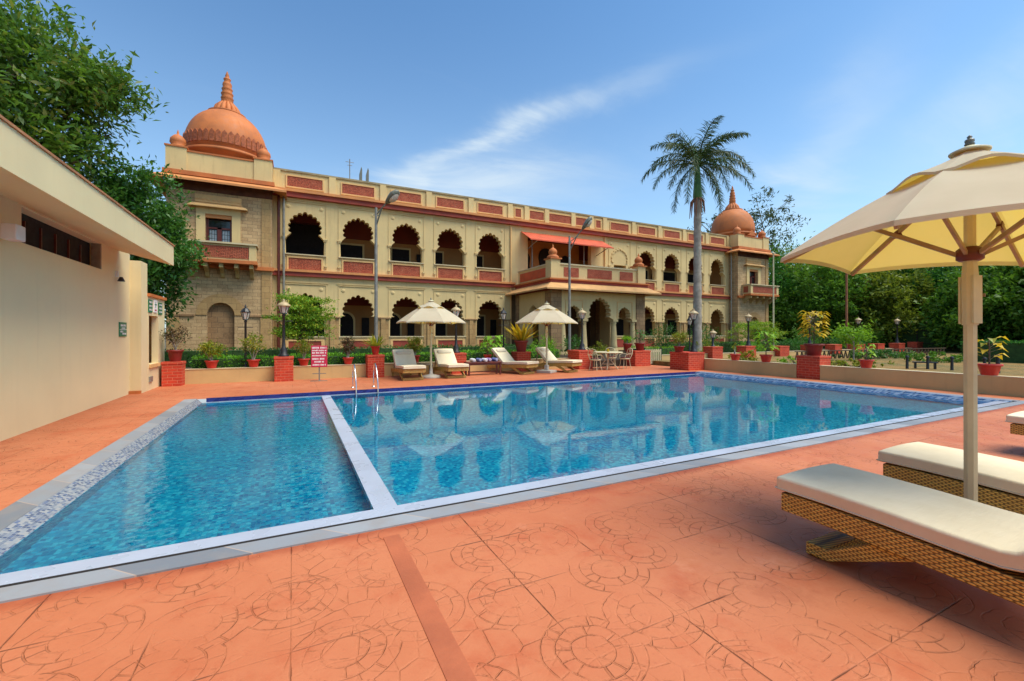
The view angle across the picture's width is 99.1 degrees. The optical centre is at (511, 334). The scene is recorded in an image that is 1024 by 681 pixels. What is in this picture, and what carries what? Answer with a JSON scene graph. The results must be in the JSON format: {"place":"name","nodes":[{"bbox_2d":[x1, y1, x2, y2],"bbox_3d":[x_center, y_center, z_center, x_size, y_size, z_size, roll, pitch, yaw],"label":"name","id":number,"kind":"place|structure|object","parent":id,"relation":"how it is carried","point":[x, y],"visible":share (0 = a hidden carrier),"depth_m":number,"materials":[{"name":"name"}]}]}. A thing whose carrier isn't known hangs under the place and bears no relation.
{"place":"outdoors","nodes":[
{"label":"outdoors","id":0,"kind":"place"},
{"bbox_2d":[0,365,1023,680],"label":"pool deck","id":1,"kind":"structure","parent":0,"point":[712,573],"depth_m":2.49,"materials":[{"name":"concrete"}]},
{"bbox_2d":[0,403,201,556],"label":"pool basin","id":2,"kind":"object","parent":1,"relation":"in","point":[83,493],"visible":0.14,"depth_m":4.22,"materials":[{"name":"teal tile"}]},
{"bbox_2d":[0,396,372,573],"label":"swimming pool water","id":3,"kind":"structure","parent":2,"relation":"in","point":[206,470],"depth_m":4.53,"materials":[{"name":"liquid"}]},
{"bbox_2d":[321,395,396,508],"bbox_3d":[-2.936,1.652,7.545,0.210,0.136,8.320,0,0,-27],"label":"pool divider","id":4,"kind":"object","parent":2,"relation":"on","point":[376,491],"visible":0.5,"depth_m":5.31,"materials":[{"name":"white tile"}]},
{"bbox_2d":[351,363,378,393],"bbox_3d":[-4.034,1.512,12.006,0.660,1.417,0.819,0,0,-27],"label":"pool ladder","id":5,"kind":"object","parent":2,"relation":"on","point":[354,370],"visible":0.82,"depth_m":11.94,"materials":[{"name":"silver metal"}]},
{"bbox_2d":[206,374,691,402],"bbox_3d":[0.115,1.639,13.716,16.090,0.122,0.034,0,0,-27],"label":"pool waterline","id":6,"kind":"object","parent":2,"relation":"attached to","point":[429,389],"visible":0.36,"depth_m":12.38,"materials":[{"name":"blue tile"}]},
{"bbox_2d":[0,401,1005,584],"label":"pool overflow ledge","id":7,"kind":"object","parent":2,"relation":"attached to","point":[57,569],"visible":0.33,"depth_m":3.66,"materials":[{"name":"white tile"}]},
{"bbox_2d":[331,374,982,504],"bbox_3d":[3.123,1.590,10.572,13.334,0.001,8.284,0,0,-27],"label":"water deep","id":8,"kind":"object","parent":2,"relation":"in","point":[419,445],"visible":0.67,"depth_m":7.86,"materials":[{"name":"liquid"}]},
{"bbox_2d":[147,293,166,390],"bbox_3d":[-10.501,0.235,12.040,1.230,2.630,1.739,0,0,-27],"label":"service kiosk","id":9,"kind":"object","parent":1,"relation":"on","point":[155,326],"visible":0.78,"depth_m":12.39,"materials":[{"name":"paint"}]},
{"bbox_2d":[161,361,185,386],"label":"brick column","id":10,"kind":"structure","parent":1,"relation":"on","point":[172,373],"depth_m":12.58,"materials":[{"name":"brick"}]},
{"bbox_2d":[159,324,192,361],"bbox_3d":[-9.899,0.248,12.838,0.909,1.102,0.907,0,0,-27],"label":"potted plant","id":11,"kind":"object","parent":10,"relation":"on","point":[175,355],"visible":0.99,"depth_m":12.74,"materials":[{"name":"grey plant"}]},
{"bbox_2d":[274,356,293,381],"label":"brick column","id":12,"kind":"structure","parent":1,"relation":"on","point":[283,368],"depth_m":13.84,"materials":[{"name":"brick"}]},
{"bbox_2d":[276,299,290,356],"bbox_3d":[-7.364,-0.206,14.094,0.420,1.850,0.412,0,0,23],"label":"garden lamp","id":13,"kind":"object","parent":12,"relation":"on","point":[283,307],"visible":1,"depth_m":14.04,"materials":[{"name":"black metal"}]},
{"bbox_2d":[310,346,326,381],"bbox_3d":[-6.196,0.935,14.053,0.500,1.130,0.320,0,0,-19],"label":"pool notice","id":14,"kind":"object","parent":1,"relation":"on","point":[319,356],"visible":1,"depth_m":14.01,"materials":[{"name":"paint"}]},
{"bbox_2d":[365,354,384,377],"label":"brick column","id":15,"kind":"structure","parent":1,"relation":"on","point":[372,359],"depth_m":15.12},
{"bbox_2d":[358,335,386,354],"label":"potted plant","id":16,"kind":"object","parent":15,"relation":"on","point":[374,343],"visible":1,"depth_m":15.24,"materials":[{"name":"green plant"}]},
{"bbox_2d":[391,349,425,380],"bbox_3d":[-3.555,1.017,14.888,0.742,0.965,1.998,0,0,-27],"label":"wicker lounger","id":17,"kind":"object","parent":1,"relation":"on","point":[404,360],"visible":1,"depth_m":15.03,"materials":[{"name":"fabric"}]},
{"bbox_2d":[383,534,476,680],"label":"deck strip","id":18,"kind":"object","parent":1,"relation":"on","point":[452,661],"visible":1,"depth_m":2.31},
{"bbox_2d":[396,298,465,378],"bbox_3d":[-2.800,0.119,15.098,2.087,2.762,2.410,0,0,30],"label":"parasol","id":19,"kind":"object","parent":1,"relation":"on","point":[430,313],"visible":1,"depth_m":14.73,"materials":[{"name":"beige fabric"}]},
{"bbox_2d":[433,348,468,377],"bbox_3d":[-2.228,1.017,15.588,0.742,0.965,1.998,0,0,-27],"label":"wicker lounger","id":20,"kind":"object","parent":1,"relation":"on","point":[445,359],"visible":0.96,"depth_m":15.64,"materials":[{"name":"fabric"}]},
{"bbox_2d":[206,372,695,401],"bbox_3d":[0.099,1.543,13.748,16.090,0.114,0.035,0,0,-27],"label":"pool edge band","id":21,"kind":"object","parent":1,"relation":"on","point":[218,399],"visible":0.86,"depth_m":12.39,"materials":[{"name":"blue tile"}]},
{"bbox_2d":[451,352,466,373],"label":"brick column","id":22,"kind":"structure","parent":1,"relation":"on","point":[460,357],"depth_m":16.59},
{"bbox_2d":[451,305,461,352],"bbox_3d":[-2.154,-0.206,16.821,0.420,1.850,0.412,0,0,6],"label":"garden lamp","id":23,"kind":"object","parent":22,"relation":"on","point":[455,310],"visible":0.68,"depth_m":16.75,"materials":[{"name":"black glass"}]},
{"bbox_2d":[464,361,501,375],"bbox_3d":[-1.061,1.258,16.116,1.360,0.485,0.440,0,0,-27],"label":"towel bench","id":24,"kind":"object","parent":1,"relation":"on","point":[496,363],"visible":0.88,"depth_m":16.04,"materials":[{"name":"red wood"}]},
{"bbox_2d":[0,371,1023,603],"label":"pool coping","id":25,"kind":"object","parent":1,"relation":"on","point":[18,509],"visible":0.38,"depth_m":3.75,"materials":[{"name":"stone"}]},
{"bbox_2d":[0,399,200,555],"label":"pool edge mosaic","id":26,"kind":"object","parent":25,"relation":"attached to","point":[18,530],"visible":1,"depth_m":4.33},
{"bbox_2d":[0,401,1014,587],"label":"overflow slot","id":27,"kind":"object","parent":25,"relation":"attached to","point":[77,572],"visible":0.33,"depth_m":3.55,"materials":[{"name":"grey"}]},
{"bbox_2d":[487,348,538,374],"bbox_3d":[0.028,1.017,16.874,1.998,0.965,0.742,0,0,39],"label":"wicker lounger","id":28,"kind":"object","parent":1,"relation":"on","point":[503,355],"visible":0.95,"depth_m":16.72,"materials":[{"name":"fabric"}]},
{"bbox_2d":[511,351,530,370],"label":"brick column","id":29,"kind":"structure","parent":1,"relation":"on","point":[521,356],"depth_m":17.83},
{"bbox_2d":[502,322,539,351],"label":"potted plant","id":30,"kind":"object","parent":29,"relation":"on","point":[520,341],"visible":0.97,"depth_m":17.84,"materials":[{"name":"yellow plant"}]},
{"bbox_2d":[515,301,577,372],"bbox_3d":[1.352,0.099,17.036,2.122,2.802,2.450,0,0,30],"label":"parasol","id":31,"kind":"object","parent":1,"relation":"on","point":[546,314],"visible":1,"depth_m":16.66,"materials":[{"name":"beige fabric"}]},
{"bbox_2d":[533,347,581,372],"bbox_3d":[1.797,1.017,17.672,1.998,0.965,0.742,0,0,39],"label":"wicker lounger","id":32,"kind":"object","parent":1,"relation":"on","point":[552,359],"visible":0.88,"depth_m":17.40,"materials":[{"name":"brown fabric"}]},
{"bbox_2d":[567,350,592,368],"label":"brick column","id":33,"kind":"structure","parent":1,"relation":"on","point":[582,355],"depth_m":18.78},
{"bbox_2d":[626,350,650,365],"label":"brick column","id":34,"kind":"structure","parent":1,"relation":"on","point":[640,358],"depth_m":20.56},
{"bbox_2d":[670,351,704,370],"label":"brick column","id":35,"kind":"structure","parent":1,"relation":"on","point":[687,360],"depth_m":18.25,"materials":[{"name":"brick"}]},
{"bbox_2d":[672,330,689,351],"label":"potted plant","id":36,"kind":"object","parent":35,"relation":"on","point":[679,340],"visible":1,"depth_m":18.51,"materials":[{"name":"green plant"}]},
{"bbox_2d":[688,309,698,351],"bbox_3d":[7.754,-0.166,18.660,0.412,1.850,0.420,0,0,-38],"label":"garden lamp","id":37,"kind":"object","parent":35,"relation":"on","point":[693,314],"visible":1,"depth_m":18.61,"materials":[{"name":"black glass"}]},
{"bbox_2d":[695,372,1010,402],"bbox_3d":[9.147,1.556,13.519,0.159,0.119,8.520,0,0,-27],"label":"blue pool edge mosaic","id":38,"kind":"object","parent":1,"relation":"on","point":[939,396],"visible":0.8,"depth_m":12.38},
{"bbox_2d":[775,463,1023,606],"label":"wicker lounger","id":39,"kind":"object","parent":1,"relation":"on","point":[870,516],"visible":1,"depth_m":2.58,"materials":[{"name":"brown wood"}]},
{"bbox_2d":[780,135,1023,501],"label":"parasol","id":40,"kind":"object","parent":1,"relation":"on","point":[963,207],"visible":0.88,"depth_m":3.11,"materials":[{"name":"beige fabric"}]},
{"bbox_2d":[876,442,1023,514],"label":"wicker lounger","id":41,"kind":"object","parent":1,"relation":"on","point":[1000,479],"visible":0.77,"depth_m":3.47,"materials":[{"name":"fabric"}]},
{"bbox_2d":[1005,411,1023,435],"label":"wicker lounger","id":42,"kind":"object","parent":1,"relation":"on","point":[1016,420],"visible":1,"depth_m":5.46,"materials":[{"name":"brown wicker"}]},
{"bbox_2d":[0,0,1023,402],"label":"sky","id":43,"kind":"structure","parent":0,"point":[562,105],"materials":[{"name":"blue"}]},
{"bbox_2d":[653,351,1023,376],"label":"lawn","id":44,"kind":"structure","parent":0,"point":[1011,369],"depth_m":18.68,"materials":[{"name":"plant"}]},
{"bbox_2d":[828,317,876,359],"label":"tree","id":45,"kind":"object","parent":44,"relation":"on","point":[847,335],"visible":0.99,"depth_m":21.34,"materials":[{"name":"green plant"}]},
{"bbox_2d":[831,358,893,367],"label":"leafy bush","id":46,"kind":"object","parent":44,"relation":"on","point":[842,363],"visible":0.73,"depth_m":16.73,"materials":[{"name":"green plant"}]},
{"bbox_2d":[795,348,944,359],"bbox_3d":[20.788,1.083,24.762,14.449,0.455,0.083,0,0,-23],"label":"lawn edging","id":47,"kind":"object","parent":44,"relation":"on","point":[837,353],"visible":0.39,"depth_m":24.64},
{"bbox_2d":[832,347,914,358],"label":"leafy bush","id":48,"kind":"object","parent":44,"relation":"on","point":[889,352],"visible":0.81,"depth_m":23.04,"materials":[{"name":"green plant"}]},
{"bbox_2d":[899,350,962,362],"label":"leafy bush","id":49,"kind":"object","parent":44,"relation":"on","point":[931,354],"visible":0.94,"depth_m":20.23,"materials":[{"name":"green plant"}]},
{"bbox_2d":[877,325,1012,351],"bbox_3d":[36.040,0.304,26.521,1.228,2.204,23.425,0,0,-27],"label":"hedge","id":50,"kind":"object","parent":44,"relation":"on","point":[912,338],"visible":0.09,"depth_m":33.93,"materials":[{"name":"green plant"}]},
{"bbox_2d":[898,266,995,324],"bbox_3d":[36.656,-3.049,35.992,9.409,9.848,9.361,0,0,37],"label":"grove tree","id":51,"kind":"object","parent":44,"relation":"on","point":[935,274],"visible":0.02,"depth_m":36.32,"materials":[{"name":"green plant"}]},
{"bbox_2d":[911,265,1023,349],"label":"grove tree","id":52,"kind":"object","parent":44,"relation":"on","point":[994,324],"visible":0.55,"depth_m":29.75,"materials":[{"name":"green plant"}]},
{"bbox_2d":[959,339,1023,362],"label":"hedge","id":53,"kind":"object","parent":44,"relation":"on","point":[1015,350],"visible":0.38,"depth_m":19.97,"materials":[{"name":"green plant"}]},
{"bbox_2d":[999,266,1023,328],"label":"grove tree","id":54,"kind":"object","parent":44,"relation":"on","point":[1015,306],"visible":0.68,"depth_m":28.09,"materials":[{"name":"green plant"}]},
{"label":"ground","id":55,"kind":"structure","parent":0,"visible":0},
{"bbox_2d":[0,0,168,190],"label":"mango tree","id":56,"kind":"object","parent":55,"relation":"on","point":[67,88],"visible":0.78,"depth_m":12.04,"materials":[{"name":"green plant"}]},
{"bbox_2d":[0,114,174,440],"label":"pool house","id":57,"kind":"structure","parent":55,"relation":"on","point":[69,302],"depth_m":7.41,"materials":[{"name":"paint"}]},
{"bbox_2d":[0,223,25,241],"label":"wall speaker","id":58,"kind":"object","parent":57,"relation":"attached to","point":[11,232],"depth_m":5.99,"materials":[{"name":"white plastic"}]},
{"bbox_2d":[21,213,101,268],"bbox_3d":[-8.170,-1.650,7.905,0.217,0.540,3.080,0,0,-27],"label":"window","id":59,"kind":"structure","parent":57,"relation":"in","point":[40,235],"depth_m":8.05,"materials":[{"name":"red wood"}]},
{"bbox_2d":[69,143,210,333],"bbox_3d":[-12.335,-2.249,13.936,4.808,7.567,4.047,0,0,-27],"label":"garden tree","id":60,"kind":"object","parent":55,"relation":"on","point":[161,218],"visible":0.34,"depth_m":14.03,"materials":[{"name":"green plant"}]},
{"bbox_2d":[185,358,569,383],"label":"garden wall","id":61,"kind":"structure","parent":55,"relation":"on","point":[221,375],"depth_m":14.36,"materials":[{"name":"paint"}]},
{"bbox_2d":[194,337,227,368],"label":"potted plant","id":62,"kind":"object","parent":61,"relation":"on","point":[211,362],"visible":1,"depth_m":13.31,"materials":[{"name":"green plant"}]},
{"bbox_2d":[238,331,266,366],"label":"potted plant","id":63,"kind":"object","parent":61,"relation":"on","point":[253,361],"visible":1,"depth_m":13.83,"materials":[{"name":"green plant"}]},
{"bbox_2d":[291,339,313,365],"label":"potted plant","id":64,"kind":"object","parent":61,"relation":"on","point":[303,361],"visible":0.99,"depth_m":14.45,"materials":[{"name":"green plant"}]},
{"bbox_2d":[339,336,356,363],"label":"potted plant","id":65,"kind":"object","parent":61,"relation":"on","point":[348,348],"visible":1,"depth_m":15.10,"materials":[{"name":"grey plant"}]},
{"bbox_2d":[404,336,424,361],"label":"potted plant","id":66,"kind":"object","parent":61,"relation":"on","point":[416,341],"visible":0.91,"depth_m":16.15,"materials":[{"name":"green plant"}]},
{"bbox_2d":[186,348,844,368],"bbox_3d":[13.018,1.510,27.568,72.000,0.580,5.200,0,0,-27],"label":"planting bed","id":67,"kind":"object","parent":55,"relation":"on","point":[617,361],"depth_m":20.84,"materials":[{"name":"soil"}]},
{"bbox_2d":[238,304,252,366],"bbox_3d":[-8.594,0.120,14.092,0.333,2.160,0.287,0,0,14],"label":"lamp post","id":68,"kind":"object","parent":67,"relation":"on","point":[245,312],"visible":0.87,"depth_m":14.06,"materials":[{"name":"black metal"}]},
{"bbox_2d":[261,288,342,353],"bbox_3d":[-7.845,-0.243,16.426,2.786,2.932,2.447,0,0,-27],"label":"layered tree","id":69,"kind":"object","parent":67,"relation":"on","point":[297,309],"visible":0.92,"depth_m":16.17,"materials":[{"name":"green plant"}]},
{"bbox_2d":[164,342,553,368],"bbox_3d":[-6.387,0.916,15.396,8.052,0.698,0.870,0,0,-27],"label":"hedge","id":70,"kind":"object","parent":67,"relation":"on","point":[234,361],"visible":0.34,"depth_m":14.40,"materials":[{"name":"green plant"}]},
{"bbox_2d":[373,189,399,340],"bbox_3d":[-4.928,-2.201,17.252,1.183,6.841,0.430,0,0,30],"label":"street light","id":71,"kind":"object","parent":67,"relation":"on","point":[393,196],"visible":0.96,"depth_m":17.36,"materials":[{"name":"grey metal"}]},
{"bbox_2d":[481,335,505,347],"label":"potted plant","id":72,"kind":"object","parent":67,"relation":"on","point":[496,343],"visible":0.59,"depth_m":19.75,"materials":[{"name":"green plant"}]},
{"bbox_2d":[459,347,560,360],"bbox_3d":[-0.038,0.909,18.579,4.650,0.715,0.878,0,0,-27],"label":"hedge","id":73,"kind":"object","parent":67,"relation":"on","point":[475,354],"visible":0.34,"depth_m":17.99,"materials":[{"name":"green plant"}]},
{"bbox_2d":[559,334,587,355],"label":"leafy bush","id":74,"kind":"object","parent":67,"relation":"on","point":[575,339],"visible":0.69,"depth_m":22.98,"materials":[{"name":"green plant"}]},
{"bbox_2d":[568,217,591,349],"bbox_3d":[3.348,-2.239,21.434,1.206,6.918,0.431,0,0,26],"label":"street light","id":75,"kind":"object","parent":67,"relation":"on","point":[587,222],"visible":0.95,"depth_m":21.51,"materials":[{"name":"grey metal"}]},
{"bbox_2d":[644,315,685,348],"bbox_3d":[8.435,0.220,24.752,2.301,2.550,1.795,0,0,-5],"label":"leafy bush","id":76,"kind":"object","parent":67,"relation":"on","point":[662,331],"visible":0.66,"depth_m":24.66,"materials":[{"name":"green plant"}]},
{"bbox_2d":[641,115,755,350],"bbox_3d":[10.464,-5.382,24.765,6.197,13.204,5.738,0,0,21],"label":"royal palm","id":77,"kind":"object","parent":67,"relation":"on","point":[698,158],"visible":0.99,"depth_m":24.67,"materials":[{"name":"green plant"}]},
{"bbox_2d":[681,322,725,349],"bbox_3d":[11.629,0.431,26.468,3.400,2.389,2.285,0,0,-27],"label":"leafy bush","id":78,"kind":"object","parent":67,"relation":"on","point":[706,337],"visible":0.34,"depth_m":26.28,"materials":[{"name":"green plant"}]},
{"bbox_2d":[663,340,804,351],"bbox_3d":[16.342,0.828,30.516,15.461,0.900,1.037,0,0,-27],"label":"hedge","id":79,"kind":"object","parent":67,"relation":"on","point":[726,346],"visible":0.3,"depth_m":29.34,"materials":[{"name":"green plant"}]},
{"bbox_2d":[719,319,792,351],"bbox_3d":[15.476,0.120,27.873,4.749,2.221,3.650,0,0,-27],"label":"layered tree","id":80,"kind":"object","parent":67,"relation":"on","point":[755,328],"visible":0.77,"depth_m":27.67,"materials":[{"name":"green plant"}]},
{"bbox_2d":[782,334,822,350],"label":"leafy bush","id":81,"kind":"object","parent":67,"relation":"on","point":[792,343],"visible":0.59,"depth_m":28.99,"materials":[{"name":"green plant"}]},
{"bbox_2d":[845,273,847,348],"bbox_3d":[23.657,-2.560,30.893,0.166,7.560,0.166,0,0,41],"label":"metal pole","id":82,"kind":"object","parent":67,"relation":"on","point":[846,298],"visible":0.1,"depth_m":30.84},
{"bbox_2d":[856,323,894,348],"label":"leafy bush","id":83,"kind":"object","parent":67,"relation":"on","point":[878,336],"visible":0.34,"depth_m":35.03,"materials":[{"name":"green plant"}]},
{"bbox_2d":[831,267,947,347],"bbox_3d":[32.266,-2.274,37.435,8.883,8.299,8.181,0,0,-27],"label":"grove tree","id":84,"kind":"object","parent":67,"relation":"on","point":[884,309],"visible":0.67,"depth_m":36.08,"materials":[{"name":"green plant"}]},
{"bbox_2d":[703,346,722,358],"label":"brick column","id":85,"kind":"structure","parent":55,"relation":"on","point":[715,352],"depth_m":23.03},
{"bbox_2d":[687,185,810,262],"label":"tall sparse tree","id":86,"kind":"object","parent":55,"relation":"on","point":[770,220],"visible":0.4,"depth_m":55.83,"materials":[{"name":"green plant"}]},
{"bbox_2d":[704,358,796,377],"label":"garden wall","id":87,"kind":"structure","parent":55,"relation":"on","point":[766,368],"depth_m":16.48,"materials":[{"name":"paint"}]},
{"bbox_2d":[753,331,779,361],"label":"potted plant","id":88,"kind":"object","parent":87,"relation":"on","point":[765,357],"visible":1,"depth_m":16.02,"materials":[{"name":"green plant"}]},
{"bbox_2d":[659,348,910,359],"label":"garden wall","id":89,"kind":"structure","parent":55,"relation":"on","point":[725,355],"depth_m":25.15,"materials":[{"name":"paint"}]},
{"bbox_2d":[768,295,806,341],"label":"grove tree","id":90,"kind":"object","parent":55,"relation":"on","point":[779,302],"visible":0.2,"depth_m":42.45,"materials":[{"name":"green plant"}]},
{"bbox_2d":[768,234,818,280],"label":"grove tree","id":91,"kind":"object","parent":55,"relation":"on","point":[774,250],"depth_m":53.82,"materials":[{"name":"green plant"}]},
{"bbox_2d":[796,355,830,379],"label":"brick column","id":92,"kind":"structure","parent":55,"relation":"on","point":[808,367],"depth_m":14.63,"materials":[{"name":"brick"}]},
{"bbox_2d":[796,310,830,355],"bbox_3d":[10.274,-0.041,14.885,0.998,1.540,1.003,0,0,-27],"label":"potted plant","id":93,"kind":"object","parent":92,"relation":"on","point":[813,349],"visible":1,"depth_m":14.78,"materials":[{"name":"yellow plant"}]},
{"bbox_2d":[768,231,867,340],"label":"grove tree","id":94,"kind":"object","parent":55,"relation":"on","point":[786,248],"visible":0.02,"depth_m":45.30,"materials":[{"name":"green plant"}]},
{"bbox_2d":[768,264,895,340],"bbox_3d":[29.568,-3.174,41.176,9.557,9.566,9.396,0,0,5],"label":"grove tree","id":95,"kind":"object","parent":55,"relation":"on","point":[813,299],"visible":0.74,"depth_m":39.85,"materials":[{"name":"green plant"}]},
{"bbox_2d":[819,365,1023,396],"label":"garden wall","id":96,"kind":"structure","parent":55,"relation":"on","point":[997,385],"depth_m":12.03,"materials":[{"name":"paint"}]},
{"bbox_2d":[854,344,876,367],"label":"potted plant","id":97,"kind":"object","parent":96,"relation":"on","point":[866,363],"visible":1,"depth_m":13.23,"materials":[{"name":"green plant"}]},
{"bbox_2d":[977,336,1009,375],"bbox_3d":[11.993,0.537,10.922,0.766,0.978,0.720,0,0,11],"label":"potted plant","id":98,"kind":"object","parent":96,"relation":"on","point":[988,368],"visible":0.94,"depth_m":10.85,"materials":[{"name":"yellow plant"}]},
{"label":"palace terrace","id":99,"kind":"structure","parent":55,"relation":"on","visible":0},
{"bbox_2d":[149,72,779,354],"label":"heritage palace","id":100,"kind":"structure","parent":99,"relation":"on","point":[266,226],"depth_m":26.48,"materials":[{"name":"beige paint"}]},
{"bbox_2d":[285,294,323,335],"bbox_3d":[-12.337,-0.655,26.144,3.240,3.470,0.060,0,0,-27],"label":"doorway","id":101,"kind":"structure","parent":100,"relation":"in","point":[322,331],"depth_m":26.36,"materials":[{"name":"beige paint"}]},
{"bbox_2d":[286,221,323,255],"bbox_3d":[-12.337,-4.960,26.144,3.240,3.420,0.060,0,0,-27],"label":"doorway","id":102,"kind":"structure","parent":100,"relation":"in","point":[303,238],"depth_m":26.09,"materials":[{"name":"black paint"}]},
{"bbox_2d":[340,311,354,335],"bbox_3d":[-10.384,-0.171,27.124,1.240,2.502,0.060,0,0,-27],"label":"doorway","id":103,"kind":"structure","parent":100,"relation":"in","point":[347,322],"depth_m":27.17,"materials":[{"name":"beige paint"}]},
{"bbox_2d":[340,242,363,258],"bbox_3d":[-10.073,-4.460,27.280,1.640,2.420,0.060,0,0,-27],"label":"doorway","id":104,"kind":"structure","parent":100,"relation":"in","point":[351,250],"depth_m":27.30,"materials":[{"name":"beige paint"}]},
{"bbox_2d":[390,313,401,335],"bbox_3d":[-7.796,-0.171,28.423,1.240,2.502,0.060,0,0,-27],"label":"doorway","id":105,"kind":"structure","parent":100,"relation":"in","point":[395,329],"depth_m":28.49,"materials":[{"name":"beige paint"}]},
{"bbox_2d":[390,247,410,261],"bbox_3d":[-7.303,-4.460,28.670,1.340,2.420,0.060,0,0,-27],"label":"doorway","id":106,"kind":"structure","parent":100,"relation":"in","point":[396,254],"depth_m":28.64,"materials":[{"name":"beige paint"}]},
{"bbox_2d":[435,323,446,335],"bbox_3d":[-5.196,-0.155,29.727,1.640,2.470,0.060,0,0,-27],"label":"doorway","id":107,"kind":"structure","parent":100,"relation":"in","point":[440,329],"depth_m":29.85,"materials":[{"name":"glass"}]},
{"bbox_2d":[477,315,484,335],"bbox_3d":[-2.459,-0.155,31.101,1.240,2.470,0.060,0,0,-27],"label":"doorway","id":108,"kind":"structure","parent":100,"relation":"in","point":[481,321],"depth_m":31.21,"materials":[{"name":"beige paint"}]},
{"bbox_2d":[768,249,810,324],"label":"grove tree","id":109,"kind":"object","parent":99,"relation":"on","point":[778,278],"visible":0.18,"depth_m":45.02,"materials":[{"name":"green plant"}]},
{"bbox_2d":[824,266,946,335],"bbox_3d":[35.398,-5.022,42.589,11.856,13.472,12.274,0,0,42],"label":"grove tree","id":110,"kind":"object","parent":99,"relation":"on","point":[902,270],"visible":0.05,"depth_m":39.09,"materials":[{"name":"green plant"}]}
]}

